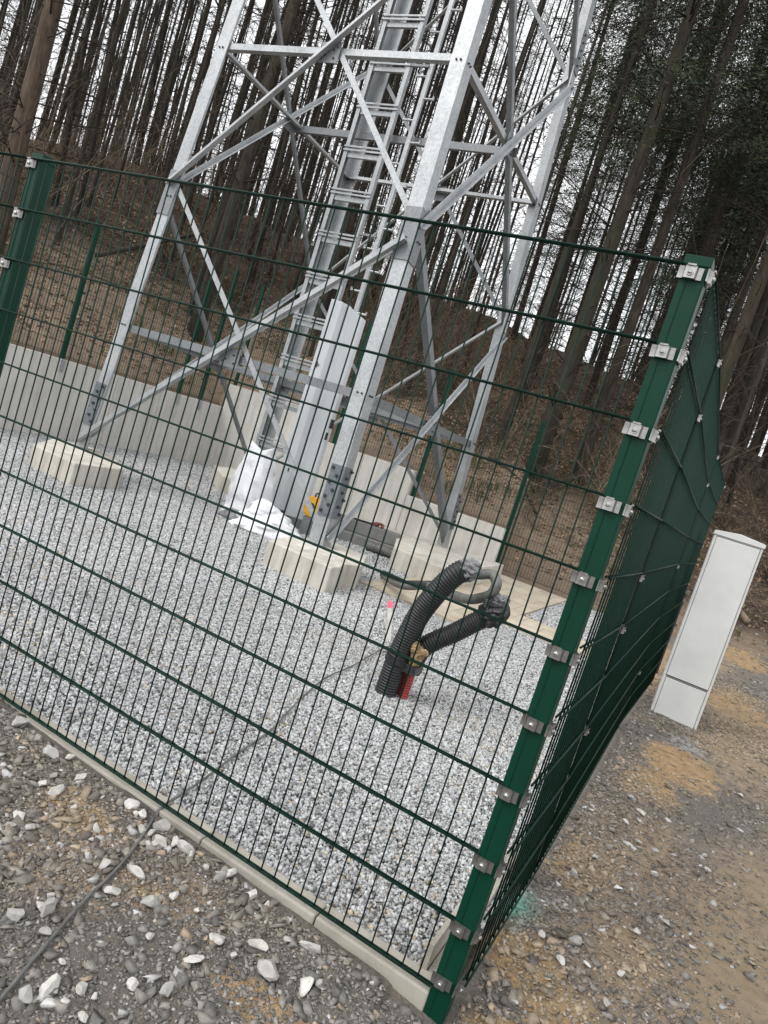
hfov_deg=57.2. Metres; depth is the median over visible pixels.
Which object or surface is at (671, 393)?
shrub
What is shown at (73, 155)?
sapling
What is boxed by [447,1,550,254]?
tree
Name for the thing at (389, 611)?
marker stake
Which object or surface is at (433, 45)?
tree
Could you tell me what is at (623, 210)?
tree
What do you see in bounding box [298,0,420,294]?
tree
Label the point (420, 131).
tree
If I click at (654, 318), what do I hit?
conifer tree
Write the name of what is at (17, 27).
tree
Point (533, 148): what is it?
tree
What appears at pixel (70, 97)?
tree
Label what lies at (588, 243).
tree
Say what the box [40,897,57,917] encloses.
stone
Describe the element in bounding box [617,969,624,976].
stone
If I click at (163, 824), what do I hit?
stone
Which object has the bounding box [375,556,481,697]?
conduit
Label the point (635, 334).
tree
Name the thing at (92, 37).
tree
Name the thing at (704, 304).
tree
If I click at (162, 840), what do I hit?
stone
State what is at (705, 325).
tree
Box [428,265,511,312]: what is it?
shrub
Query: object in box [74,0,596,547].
lattice tower
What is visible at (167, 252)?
shrub
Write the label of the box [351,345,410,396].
shrub
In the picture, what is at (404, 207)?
sapling
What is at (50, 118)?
sapling
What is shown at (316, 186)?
sapling
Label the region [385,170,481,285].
sapling
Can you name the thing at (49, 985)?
stone
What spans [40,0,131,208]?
tree
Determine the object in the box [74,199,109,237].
shrub
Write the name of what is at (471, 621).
conduit
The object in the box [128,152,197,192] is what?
shrub
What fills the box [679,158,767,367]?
conifer tree
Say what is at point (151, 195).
sapling
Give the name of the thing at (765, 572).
shrub
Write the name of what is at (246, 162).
tree
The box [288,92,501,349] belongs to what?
sapling
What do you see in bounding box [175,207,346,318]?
sapling
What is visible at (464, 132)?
tree
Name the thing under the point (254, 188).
sapling
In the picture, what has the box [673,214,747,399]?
conifer tree
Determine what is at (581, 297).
sapling
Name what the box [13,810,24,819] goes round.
stone
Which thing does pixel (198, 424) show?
retaining wall
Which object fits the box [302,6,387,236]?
tree
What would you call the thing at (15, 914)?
stone
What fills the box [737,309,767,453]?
conifer tree
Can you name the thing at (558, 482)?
shrub
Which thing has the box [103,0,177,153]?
tree
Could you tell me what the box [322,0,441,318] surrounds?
tree
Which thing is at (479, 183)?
tree
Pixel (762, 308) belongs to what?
conifer tree
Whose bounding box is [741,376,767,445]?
conifer tree
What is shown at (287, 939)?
stone
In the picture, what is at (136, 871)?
stone
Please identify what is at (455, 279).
sapling
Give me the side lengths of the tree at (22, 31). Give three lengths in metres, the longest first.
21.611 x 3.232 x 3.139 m
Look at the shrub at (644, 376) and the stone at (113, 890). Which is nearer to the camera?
the stone at (113, 890)
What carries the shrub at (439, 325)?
on the ground at (750, 991)
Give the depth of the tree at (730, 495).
18.20 m
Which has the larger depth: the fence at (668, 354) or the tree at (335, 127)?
the tree at (335, 127)
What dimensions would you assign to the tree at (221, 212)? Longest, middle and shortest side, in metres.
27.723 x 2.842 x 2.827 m
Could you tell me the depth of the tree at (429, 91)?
33.35 m
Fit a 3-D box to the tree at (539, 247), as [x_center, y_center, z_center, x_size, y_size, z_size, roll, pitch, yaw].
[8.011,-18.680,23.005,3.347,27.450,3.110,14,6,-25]
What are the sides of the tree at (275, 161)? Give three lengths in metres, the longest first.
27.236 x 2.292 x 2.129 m
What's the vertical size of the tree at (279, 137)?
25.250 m
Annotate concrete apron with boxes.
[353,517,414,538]
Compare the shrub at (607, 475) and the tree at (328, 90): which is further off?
the tree at (328, 90)
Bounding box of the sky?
[0,0,767,456]
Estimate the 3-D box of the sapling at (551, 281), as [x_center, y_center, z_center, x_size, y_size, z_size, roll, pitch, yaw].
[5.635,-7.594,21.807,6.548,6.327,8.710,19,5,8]
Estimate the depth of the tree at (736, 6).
18.72 m
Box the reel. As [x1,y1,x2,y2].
[299,493,319,534]
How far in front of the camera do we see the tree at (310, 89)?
34.75 m
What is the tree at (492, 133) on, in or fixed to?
on the ground at (750, 991)
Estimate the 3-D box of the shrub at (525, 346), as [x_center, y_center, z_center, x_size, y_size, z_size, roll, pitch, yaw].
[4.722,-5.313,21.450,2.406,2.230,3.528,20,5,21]
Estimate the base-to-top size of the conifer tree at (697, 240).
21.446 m
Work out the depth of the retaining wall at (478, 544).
12.45 m
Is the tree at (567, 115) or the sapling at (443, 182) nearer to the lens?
the sapling at (443, 182)
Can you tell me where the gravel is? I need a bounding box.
[0,428,619,964]
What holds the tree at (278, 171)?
on the ground at (750, 991)
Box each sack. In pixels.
[220,441,276,510]
[228,498,301,538]
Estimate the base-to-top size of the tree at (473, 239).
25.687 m
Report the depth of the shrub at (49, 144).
17.96 m
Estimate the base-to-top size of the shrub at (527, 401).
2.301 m
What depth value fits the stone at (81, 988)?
1.62 m
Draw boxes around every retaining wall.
[0,343,222,463]
[207,384,505,561]
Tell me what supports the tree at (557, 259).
on the ground at (750, 991)
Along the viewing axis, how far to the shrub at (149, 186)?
20.85 m
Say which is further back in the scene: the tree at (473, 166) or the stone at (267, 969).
the tree at (473, 166)
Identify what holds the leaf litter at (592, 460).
on the ground at (750, 991)
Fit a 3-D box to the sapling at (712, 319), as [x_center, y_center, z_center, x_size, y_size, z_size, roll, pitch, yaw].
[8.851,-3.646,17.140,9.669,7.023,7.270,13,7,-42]
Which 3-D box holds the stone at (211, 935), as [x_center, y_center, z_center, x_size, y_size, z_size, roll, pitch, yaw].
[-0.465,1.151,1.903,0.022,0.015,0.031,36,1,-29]
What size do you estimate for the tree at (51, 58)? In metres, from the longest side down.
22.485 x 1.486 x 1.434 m
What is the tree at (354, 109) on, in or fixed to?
on the ground at (750, 991)
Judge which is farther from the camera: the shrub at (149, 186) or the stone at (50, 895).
the shrub at (149, 186)
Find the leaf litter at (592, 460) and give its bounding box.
[0,140,767,643]
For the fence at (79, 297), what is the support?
on the retaining wall at (198, 424)
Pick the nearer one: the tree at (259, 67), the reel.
the reel
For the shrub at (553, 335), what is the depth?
21.61 m
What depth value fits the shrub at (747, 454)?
19.60 m
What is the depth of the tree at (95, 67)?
33.52 m
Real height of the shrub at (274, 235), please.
3.314 m
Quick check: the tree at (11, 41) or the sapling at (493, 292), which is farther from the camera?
the tree at (11, 41)
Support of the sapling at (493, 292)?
on the ground at (750, 991)
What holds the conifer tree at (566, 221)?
on the ground at (750, 991)
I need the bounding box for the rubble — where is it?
[0,608,767,1023]
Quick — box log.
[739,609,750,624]
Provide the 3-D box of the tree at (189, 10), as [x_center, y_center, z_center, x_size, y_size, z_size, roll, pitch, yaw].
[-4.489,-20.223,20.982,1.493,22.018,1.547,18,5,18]
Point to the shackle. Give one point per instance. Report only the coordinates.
(377, 524)
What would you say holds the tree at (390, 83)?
on the ground at (750, 991)
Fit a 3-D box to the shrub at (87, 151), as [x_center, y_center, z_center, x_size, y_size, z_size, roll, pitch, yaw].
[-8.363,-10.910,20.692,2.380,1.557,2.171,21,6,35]
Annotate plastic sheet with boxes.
[217,508,256,534]
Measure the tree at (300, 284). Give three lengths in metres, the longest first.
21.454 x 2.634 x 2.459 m
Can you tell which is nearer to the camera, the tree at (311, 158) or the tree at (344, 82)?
the tree at (311, 158)
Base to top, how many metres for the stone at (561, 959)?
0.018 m
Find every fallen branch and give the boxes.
[32,259,118,285]
[94,231,203,256]
[488,456,536,513]
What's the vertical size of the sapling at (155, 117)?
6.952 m
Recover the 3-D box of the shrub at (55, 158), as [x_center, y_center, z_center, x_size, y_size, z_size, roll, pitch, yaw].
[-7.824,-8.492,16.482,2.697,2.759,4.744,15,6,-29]
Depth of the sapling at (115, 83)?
21.40 m
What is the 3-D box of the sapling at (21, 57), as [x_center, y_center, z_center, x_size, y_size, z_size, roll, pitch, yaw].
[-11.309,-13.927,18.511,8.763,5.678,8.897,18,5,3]
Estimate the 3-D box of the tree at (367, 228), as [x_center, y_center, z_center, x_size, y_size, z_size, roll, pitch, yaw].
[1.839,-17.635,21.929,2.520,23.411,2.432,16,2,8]
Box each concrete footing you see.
[28,439,123,488]
[210,465,275,493]
[262,537,365,592]
[388,538,503,584]
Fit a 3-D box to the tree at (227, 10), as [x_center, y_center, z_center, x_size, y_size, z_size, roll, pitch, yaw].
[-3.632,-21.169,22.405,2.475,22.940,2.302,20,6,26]
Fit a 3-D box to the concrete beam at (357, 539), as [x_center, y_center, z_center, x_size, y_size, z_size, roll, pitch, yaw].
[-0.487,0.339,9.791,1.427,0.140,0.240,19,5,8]
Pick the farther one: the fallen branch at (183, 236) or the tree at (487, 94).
the tree at (487, 94)
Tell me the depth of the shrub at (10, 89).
18.75 m
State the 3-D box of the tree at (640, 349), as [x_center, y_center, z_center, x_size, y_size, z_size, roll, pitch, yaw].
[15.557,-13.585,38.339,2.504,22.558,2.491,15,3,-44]
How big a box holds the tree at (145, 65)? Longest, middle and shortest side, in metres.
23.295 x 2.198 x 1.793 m
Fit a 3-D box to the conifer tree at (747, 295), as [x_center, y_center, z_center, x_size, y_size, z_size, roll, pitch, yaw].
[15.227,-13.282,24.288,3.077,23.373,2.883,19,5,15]
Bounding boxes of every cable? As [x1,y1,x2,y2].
[0,644,391,1001]
[380,569,501,603]
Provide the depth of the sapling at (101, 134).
14.66 m
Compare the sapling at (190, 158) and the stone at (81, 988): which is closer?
the stone at (81, 988)
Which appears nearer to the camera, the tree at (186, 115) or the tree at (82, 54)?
the tree at (82, 54)
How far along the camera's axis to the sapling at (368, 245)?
21.56 m
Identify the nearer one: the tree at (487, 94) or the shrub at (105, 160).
the shrub at (105, 160)
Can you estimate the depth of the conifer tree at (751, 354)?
34.63 m
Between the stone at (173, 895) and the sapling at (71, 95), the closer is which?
the stone at (173, 895)
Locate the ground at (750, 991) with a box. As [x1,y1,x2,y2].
[0,129,767,1023]
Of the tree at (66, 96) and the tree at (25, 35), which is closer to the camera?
the tree at (66, 96)
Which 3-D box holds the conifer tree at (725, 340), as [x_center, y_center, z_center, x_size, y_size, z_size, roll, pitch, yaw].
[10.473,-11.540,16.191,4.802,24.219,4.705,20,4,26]
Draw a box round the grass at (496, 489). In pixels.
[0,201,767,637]
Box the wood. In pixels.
[0,0,567,308]
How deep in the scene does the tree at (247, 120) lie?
35.45 m
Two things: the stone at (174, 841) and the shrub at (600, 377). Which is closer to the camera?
the stone at (174, 841)
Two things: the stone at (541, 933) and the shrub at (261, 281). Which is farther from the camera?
the shrub at (261, 281)
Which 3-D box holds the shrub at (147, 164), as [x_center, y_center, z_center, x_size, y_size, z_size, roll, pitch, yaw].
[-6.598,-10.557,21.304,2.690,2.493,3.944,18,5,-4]
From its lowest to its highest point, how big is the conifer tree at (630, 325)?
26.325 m
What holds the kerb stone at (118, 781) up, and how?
on the ground at (750, 991)
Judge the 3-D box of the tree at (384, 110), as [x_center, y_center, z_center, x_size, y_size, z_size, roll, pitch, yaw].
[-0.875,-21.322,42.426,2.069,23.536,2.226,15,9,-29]
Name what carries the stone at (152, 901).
on the rubble
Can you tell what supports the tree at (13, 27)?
on the ground at (750, 991)
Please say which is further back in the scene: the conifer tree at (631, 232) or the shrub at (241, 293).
the conifer tree at (631, 232)
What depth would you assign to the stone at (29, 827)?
2.08 m
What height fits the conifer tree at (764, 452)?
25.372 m
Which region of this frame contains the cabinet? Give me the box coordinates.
[651,530,765,729]
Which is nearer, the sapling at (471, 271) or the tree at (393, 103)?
the sapling at (471, 271)
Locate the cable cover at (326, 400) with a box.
[272,299,365,528]
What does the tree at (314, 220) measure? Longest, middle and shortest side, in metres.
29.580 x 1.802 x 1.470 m
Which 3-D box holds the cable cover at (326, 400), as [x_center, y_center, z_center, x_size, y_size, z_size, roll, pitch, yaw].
[-0.889,-1.258,9.237,0.535,3.029,0.193,20,6,25]
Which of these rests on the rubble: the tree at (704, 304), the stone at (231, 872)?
the stone at (231, 872)
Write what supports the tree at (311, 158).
on the ground at (750, 991)
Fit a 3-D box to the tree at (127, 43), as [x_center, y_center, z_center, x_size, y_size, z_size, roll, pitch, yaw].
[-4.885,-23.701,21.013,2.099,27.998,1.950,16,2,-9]
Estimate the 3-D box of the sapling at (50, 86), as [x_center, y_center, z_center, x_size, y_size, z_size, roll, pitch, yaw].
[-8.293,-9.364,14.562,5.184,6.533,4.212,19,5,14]
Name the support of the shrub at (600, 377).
on the ground at (750, 991)
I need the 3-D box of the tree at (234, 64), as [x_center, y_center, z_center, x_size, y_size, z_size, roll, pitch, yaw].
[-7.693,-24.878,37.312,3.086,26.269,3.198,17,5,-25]
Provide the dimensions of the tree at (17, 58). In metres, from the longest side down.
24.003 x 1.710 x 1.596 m
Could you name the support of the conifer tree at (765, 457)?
on the ground at (750, 991)
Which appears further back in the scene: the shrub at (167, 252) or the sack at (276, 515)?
the shrub at (167, 252)
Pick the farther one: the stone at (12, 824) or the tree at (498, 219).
the tree at (498, 219)
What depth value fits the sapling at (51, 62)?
15.35 m
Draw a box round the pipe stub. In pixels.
[366,541,392,557]
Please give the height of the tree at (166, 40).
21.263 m
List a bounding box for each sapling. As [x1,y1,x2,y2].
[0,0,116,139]
[0,1,157,137]
[0,1,188,101]
[0,3,115,155]
[0,3,175,121]
[0,3,176,147]
[0,25,118,112]
[0,25,146,111]
[0,48,197,198]
[0,100,139,146]
[1,109,173,250]
[6,0,315,257]
[10,3,243,171]
[25,8,347,260]
[28,0,197,168]
[35,0,187,166]
[43,90,229,238]
[60,56,252,173]
[65,2,243,173]
[94,0,268,198]
[95,14,305,236]
[119,11,343,293]
[119,125,311,318]
[145,49,291,209]
[148,53,355,196]
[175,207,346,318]
[180,1,322,207]
[203,64,334,232]
[203,144,523,305]
[206,13,384,281]
[215,151,318,256]
[217,117,302,211]
[236,97,317,256]
[238,131,541,363]
[239,93,422,247]
[244,27,497,313]
[258,131,307,229]
[277,116,445,293]
[285,173,393,263]
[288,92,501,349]
[297,149,487,317]
[300,81,442,310]
[312,112,582,361]
[331,183,557,350]
[338,239,489,360]
[340,113,487,304]
[346,239,570,397]
[351,31,581,319]
[356,204,460,343]
[357,73,612,378]
[358,57,632,353]
[366,156,476,255]
[370,73,525,288]
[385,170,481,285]
[387,209,518,350]
[397,144,572,362]
[403,193,545,332]
[408,172,559,312]
[431,160,631,356]
[434,215,579,318]
[452,304,766,503]
[477,101,709,359]
[498,191,699,365]
[555,229,767,500]
[596,267,758,427]
[645,129,767,505]
[673,324,767,572]
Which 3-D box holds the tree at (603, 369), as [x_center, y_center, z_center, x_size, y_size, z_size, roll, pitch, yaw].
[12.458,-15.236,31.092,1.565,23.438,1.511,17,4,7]
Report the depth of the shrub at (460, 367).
19.58 m
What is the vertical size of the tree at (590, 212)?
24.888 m
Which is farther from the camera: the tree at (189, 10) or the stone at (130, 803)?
the tree at (189, 10)
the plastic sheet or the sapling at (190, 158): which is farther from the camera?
the sapling at (190, 158)
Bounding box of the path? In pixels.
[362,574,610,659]
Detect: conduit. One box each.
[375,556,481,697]
[397,672,414,699]
[416,594,510,675]
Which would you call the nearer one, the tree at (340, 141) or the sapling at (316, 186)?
the sapling at (316, 186)
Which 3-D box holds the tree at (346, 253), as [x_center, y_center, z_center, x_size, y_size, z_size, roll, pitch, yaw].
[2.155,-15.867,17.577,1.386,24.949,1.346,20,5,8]
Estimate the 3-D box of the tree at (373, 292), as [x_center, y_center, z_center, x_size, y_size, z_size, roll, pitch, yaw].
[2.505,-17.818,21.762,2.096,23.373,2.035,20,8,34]
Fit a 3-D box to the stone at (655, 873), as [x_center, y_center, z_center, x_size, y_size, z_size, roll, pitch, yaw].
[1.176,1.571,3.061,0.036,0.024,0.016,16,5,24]
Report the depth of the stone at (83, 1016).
1.56 m
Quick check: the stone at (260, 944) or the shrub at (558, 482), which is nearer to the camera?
the stone at (260, 944)
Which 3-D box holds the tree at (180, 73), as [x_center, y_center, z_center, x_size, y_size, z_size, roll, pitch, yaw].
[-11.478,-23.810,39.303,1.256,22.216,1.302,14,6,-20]
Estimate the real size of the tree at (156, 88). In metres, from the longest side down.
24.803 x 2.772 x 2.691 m
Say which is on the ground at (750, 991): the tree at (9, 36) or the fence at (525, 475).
the tree at (9, 36)
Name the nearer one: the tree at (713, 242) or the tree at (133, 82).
the tree at (713, 242)
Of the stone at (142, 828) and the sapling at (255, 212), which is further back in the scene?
the sapling at (255, 212)
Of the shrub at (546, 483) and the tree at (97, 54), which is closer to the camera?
the shrub at (546, 483)
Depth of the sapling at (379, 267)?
18.33 m
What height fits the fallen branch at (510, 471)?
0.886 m
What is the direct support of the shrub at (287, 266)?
on the ground at (750, 991)
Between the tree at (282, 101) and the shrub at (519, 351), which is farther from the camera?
the tree at (282, 101)
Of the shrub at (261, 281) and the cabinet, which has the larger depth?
the shrub at (261, 281)
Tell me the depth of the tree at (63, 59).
27.49 m
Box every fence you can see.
[0,152,716,1023]
[0,172,239,409]
[233,285,656,606]
[462,278,725,986]
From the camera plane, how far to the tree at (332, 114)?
36.40 m
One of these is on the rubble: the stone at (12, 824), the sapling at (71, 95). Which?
the stone at (12, 824)
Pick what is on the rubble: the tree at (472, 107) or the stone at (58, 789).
the stone at (58, 789)
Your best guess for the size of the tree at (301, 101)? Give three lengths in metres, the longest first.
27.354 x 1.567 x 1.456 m
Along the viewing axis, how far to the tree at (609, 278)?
17.67 m
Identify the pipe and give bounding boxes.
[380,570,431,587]
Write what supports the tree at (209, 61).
on the ground at (750, 991)
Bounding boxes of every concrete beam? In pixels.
[301,515,393,548]
[337,514,400,545]
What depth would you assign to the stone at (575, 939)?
2.32 m
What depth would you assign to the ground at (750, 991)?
3.96 m
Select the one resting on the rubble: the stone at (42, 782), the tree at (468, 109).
the stone at (42, 782)
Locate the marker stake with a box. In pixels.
[385,601,392,641]
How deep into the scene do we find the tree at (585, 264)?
43.93 m
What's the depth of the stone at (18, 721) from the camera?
2.54 m
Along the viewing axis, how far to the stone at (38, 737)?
2.49 m
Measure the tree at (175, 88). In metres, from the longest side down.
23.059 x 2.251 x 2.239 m
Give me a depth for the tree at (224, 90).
17.67 m
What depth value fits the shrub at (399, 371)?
17.09 m
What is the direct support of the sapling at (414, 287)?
on the ground at (750, 991)
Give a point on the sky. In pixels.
(261, 3)
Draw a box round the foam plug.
[409,641,428,666]
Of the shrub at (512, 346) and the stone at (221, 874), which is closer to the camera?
the stone at (221, 874)
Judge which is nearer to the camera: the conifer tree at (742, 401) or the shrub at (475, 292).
the conifer tree at (742, 401)
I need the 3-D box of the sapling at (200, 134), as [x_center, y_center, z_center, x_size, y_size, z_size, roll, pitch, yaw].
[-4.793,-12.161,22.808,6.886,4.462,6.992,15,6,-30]
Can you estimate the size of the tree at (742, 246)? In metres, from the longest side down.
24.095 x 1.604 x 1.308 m
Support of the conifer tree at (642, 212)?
on the ground at (750, 991)
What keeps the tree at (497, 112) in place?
on the ground at (750, 991)
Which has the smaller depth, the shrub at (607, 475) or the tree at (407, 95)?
the shrub at (607, 475)
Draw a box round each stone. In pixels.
[0,691,172,812]
[4,821,16,826]
[6,908,24,922]
[11,715,29,726]
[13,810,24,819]
[18,984,32,1004]
[25,823,35,830]
[34,734,41,741]
[36,901,44,911]
[38,780,46,785]
[38,927,51,934]
[39,973,59,998]
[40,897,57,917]
[43,747,58,758]
[47,784,64,795]
[47,892,55,898]
[49,772,57,778]
[58,958,65,964]
[60,997,69,1003]
[65,753,74,759]
[74,773,86,779]
[75,981,87,995]
[78,1011,87,1022]
[85,851,91,858]
[91,992,97,999]
[93,822,100,832]
[99,858,110,869]
[103,886,120,895]
[124,798,139,809]
[126,977,138,990]
[127,864,144,879]
[138,809,146,818]
[138,824,145,833]
[140,895,160,907]
[146,932,154,939]
[147,829,155,835]
[152,819,170,830]
[155,834,166,847]
[159,803,214,843]
[159,981,174,997]
[169,891,178,900]
[171,836,179,846]
[176,840,194,854]
[184,954,204,963]
[200,832,326,923]
[203,864,208,869]
[209,932,213,941]
[213,868,227,880]
[213,933,223,944]
[226,868,236,877]
[230,951,236,958]
[247,939,268,951]
[248,889,256,896]
[257,959,278,981]
[283,936,291,942]
[299,940,320,950]
[299,976,313,996]
[314,906,431,1011]
[315,979,322,988]
[422,902,460,969]
[427,762,572,972]
[538,930,545,937]
[556,954,564,965]
[568,935,581,944]
[571,868,577,878]
[603,997,610,1006]
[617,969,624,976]
[632,927,640,933]
[636,808,644,815]
[651,871,658,876]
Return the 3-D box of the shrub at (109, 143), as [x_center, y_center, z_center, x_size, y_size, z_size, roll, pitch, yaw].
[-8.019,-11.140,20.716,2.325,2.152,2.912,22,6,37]
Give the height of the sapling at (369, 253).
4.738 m
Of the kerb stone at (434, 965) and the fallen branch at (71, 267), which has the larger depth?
the fallen branch at (71, 267)
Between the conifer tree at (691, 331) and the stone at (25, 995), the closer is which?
the stone at (25, 995)
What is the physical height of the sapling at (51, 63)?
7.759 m
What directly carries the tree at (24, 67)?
on the ground at (750, 991)
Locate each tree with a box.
[0,0,23,98]
[0,0,32,105]
[0,0,34,66]
[0,0,40,85]
[0,0,42,98]
[0,0,69,122]
[0,0,74,92]
[0,0,84,146]
[0,0,173,254]
[0,4,29,101]
[0,7,32,117]
[1,0,35,121]
[1,0,49,126]
[1,8,63,144]
[2,0,71,108]
[21,6,75,104]
[33,0,88,141]
[36,0,88,140]
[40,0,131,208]
[42,1,89,137]
[46,0,118,153]
[48,2,106,143]
[50,0,113,139]
[52,0,137,223]
[52,0,143,245]
[68,0,122,144]
[71,0,108,142]
[77,1,121,144]
[78,0,115,142]
[80,3,113,145]
[86,0,156,157]
[86,0,171,207]
[96,0,140,134]
[100,0,154,152]
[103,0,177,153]
[107,1,166,154]
[108,0,140,110]
[111,0,179,198]
[113,0,158,156]
[113,1,166,155]
[116,0,202,164]
[119,0,180,161]
[121,0,161,156]
[126,0,187,151]
[130,0,207,171]
[131,0,189,160]
[137,0,207,185]
[142,0,210,172]
[146,0,210,176]
[146,0,226,216]
[146,0,231,236]
[151,0,387,342]
[155,0,214,176]
[156,5,198,174]
[157,3,210,176]
[168,0,228,173]
[168,0,254,262]
[174,0,236,185]
[177,0,236,188]
[183,1,265,202]
[185,0,335,314]
[185,3,242,169]
[189,1,249,191]
[193,1,257,168]
[196,0,259,194]
[199,0,280,230]
[205,0,286,233]
[209,4,281,192]
[210,0,289,203]
[210,9,275,196]
[217,0,287,244]
[217,1,286,199]
[222,0,305,178]
[222,0,334,238]
[240,0,358,295]
[243,0,336,214]
[244,2,307,194]
[245,0,324,260]
[247,0,323,214]
[248,0,345,290]
[252,0,309,178]
[252,1,312,215]
[254,2,313,162]
[256,0,368,231]
[260,1,325,217]
[264,0,362,277]
[267,1,337,185]
[268,0,330,228]
[268,4,348,222]
[272,0,359,230]
[272,1,349,232]
[273,0,368,248]
[274,0,364,227]
[276,1,434,300]
[277,1,370,232]
[278,0,369,233]
[286,7,385,304]
[294,5,386,239]
[295,2,381,237]
[296,0,372,235]
[297,0,371,232]
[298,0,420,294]
[301,0,387,242]
[301,1,371,238]
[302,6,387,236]
[308,0,419,356]
[311,2,383,245]
[312,0,385,246]
[319,0,446,335]
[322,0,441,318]
[327,1,432,258]
[329,1,430,268]
[342,0,440,246]
[344,0,460,297]
[346,0,466,300]
[353,5,420,212]
[354,0,443,262]
[354,1,442,261]
[358,5,438,250]
[360,0,466,245]
[367,0,440,254]
[370,0,443,245]
[370,0,460,298]
[370,0,490,286]
[370,1,458,253]
[371,0,439,203]
[373,0,459,269]
[382,4,462,268]
[385,0,466,240]
[385,38,453,268]
[390,0,463,213]
[390,0,506,320]
[394,0,499,282]
[396,0,508,335]
[396,0,553,397]
[403,0,508,333]
[411,0,524,306]
[425,0,507,279]
[427,2,524,284]
[429,1,527,299]
[432,0,558,299]
[433,0,546,302]
[436,0,538,301]
[440,2,523,250]
[446,0,551,303]
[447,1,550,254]
[448,7,553,294]
[453,0,575,308]
[454,0,563,307]
[455,0,573,308]
[455,47,538,306]
[462,0,573,368]
[465,0,619,430]
[467,0,572,309]
[475,0,617,387]
[477,0,599,313]
[483,5,581,312]
[483,48,608,328]
[493,0,729,446]
[495,0,767,495]
[497,3,605,317]
[498,2,630,339]
[508,13,616,325]
[514,0,711,390]
[516,0,676,408]
[517,0,661,325]
[527,1,668,340]
[544,0,664,331]
[546,3,677,345]
[547,22,676,347]
[550,1,675,348]
[552,1,730,332]
[554,0,710,436]
[557,0,684,351]
[557,12,665,349]
[563,0,767,486]
[573,0,766,405]
[576,0,753,366]
[581,68,767,453]
[585,5,729,379]
[585,60,715,365]
[586,0,767,448]
[591,21,700,364]
[593,5,735,375]
[594,3,717,371]
[599,0,758,401]
[607,165,712,383]
[609,85,720,334]
[620,1,753,376]
[622,60,731,379]
[623,220,700,381]
[628,69,750,378]
[631,57,766,382]
[633,1,767,394]
[634,0,767,371]
[637,0,767,352]
[644,0,767,484]
[645,20,767,407]
[659,0,767,489]
[666,182,767,427]
[667,101,767,402]
[669,219,732,405]
[670,7,767,448]
[671,119,766,406]
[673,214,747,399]
[677,212,764,371]
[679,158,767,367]
[682,254,730,390]
[688,185,761,340]
[698,84,766,383]
[706,55,767,468]
[718,303,767,513]
[721,254,766,434]
[722,234,767,388]
[723,286,767,440]
[724,327,767,487]
[726,345,767,506]
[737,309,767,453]
[739,345,767,454]
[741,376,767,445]
[741,402,767,469]
[747,333,767,457]
[761,407,767,456]
[761,412,767,468]
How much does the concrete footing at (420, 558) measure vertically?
0.415 m
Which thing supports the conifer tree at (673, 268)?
on the ground at (750, 991)
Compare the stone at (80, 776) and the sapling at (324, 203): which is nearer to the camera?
the stone at (80, 776)
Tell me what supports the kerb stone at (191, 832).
on the ground at (750, 991)
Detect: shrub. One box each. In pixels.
[0,23,72,140]
[0,52,169,170]
[0,78,101,236]
[0,103,38,154]
[1,95,124,196]
[29,102,97,168]
[33,115,74,151]
[62,95,151,169]
[63,110,121,162]
[67,63,167,177]
[73,75,248,211]
[73,119,150,180]
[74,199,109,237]
[111,184,151,221]
[113,73,296,209]
[115,84,191,200]
[117,219,206,279]
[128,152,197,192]
[132,188,242,283]
[187,182,246,220]
[192,185,264,239]
[198,262,255,309]
[205,168,356,275]
[216,268,272,314]
[226,235,284,295]
[245,204,325,255]
[249,199,377,302]
[274,241,325,293]
[277,241,312,288]
[323,292,414,379]
[330,275,376,316]
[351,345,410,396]
[363,315,497,391]
[370,310,448,356]
[398,316,599,422]
[410,294,515,384]
[411,270,522,377]
[414,293,464,345]
[415,325,479,388]
[418,330,473,372]
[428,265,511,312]
[431,218,587,329]
[434,324,474,360]
[436,298,593,374]
[443,408,510,452]
[453,342,551,416]
[463,375,555,461]
[465,277,660,372]
[480,333,612,414]
[481,338,521,383]
[490,325,616,444]
[500,431,596,502]
[504,330,548,364]
[508,302,562,366]
[513,350,618,392]
[539,362,767,478]
[541,456,590,499]
[548,419,639,497]
[556,383,731,530]
[568,396,624,431]
[575,322,688,411]
[580,364,621,387]
[612,345,767,422]
[614,324,766,424]
[631,454,726,525]
[712,511,765,538]
[713,496,752,529]
[719,405,765,460]
[720,412,767,479]
[727,427,767,500]
[734,434,767,480]
[735,454,767,498]
[745,467,767,533]
[756,556,767,586]
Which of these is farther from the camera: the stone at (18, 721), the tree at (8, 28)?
the tree at (8, 28)
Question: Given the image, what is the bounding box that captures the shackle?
[354,518,384,528]
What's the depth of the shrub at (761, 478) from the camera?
19.82 m
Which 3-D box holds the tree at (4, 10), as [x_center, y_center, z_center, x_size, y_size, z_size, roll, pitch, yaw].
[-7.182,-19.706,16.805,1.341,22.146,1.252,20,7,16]
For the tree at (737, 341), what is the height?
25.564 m
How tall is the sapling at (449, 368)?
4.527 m
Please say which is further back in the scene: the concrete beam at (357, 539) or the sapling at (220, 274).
the sapling at (220, 274)
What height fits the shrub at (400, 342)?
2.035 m

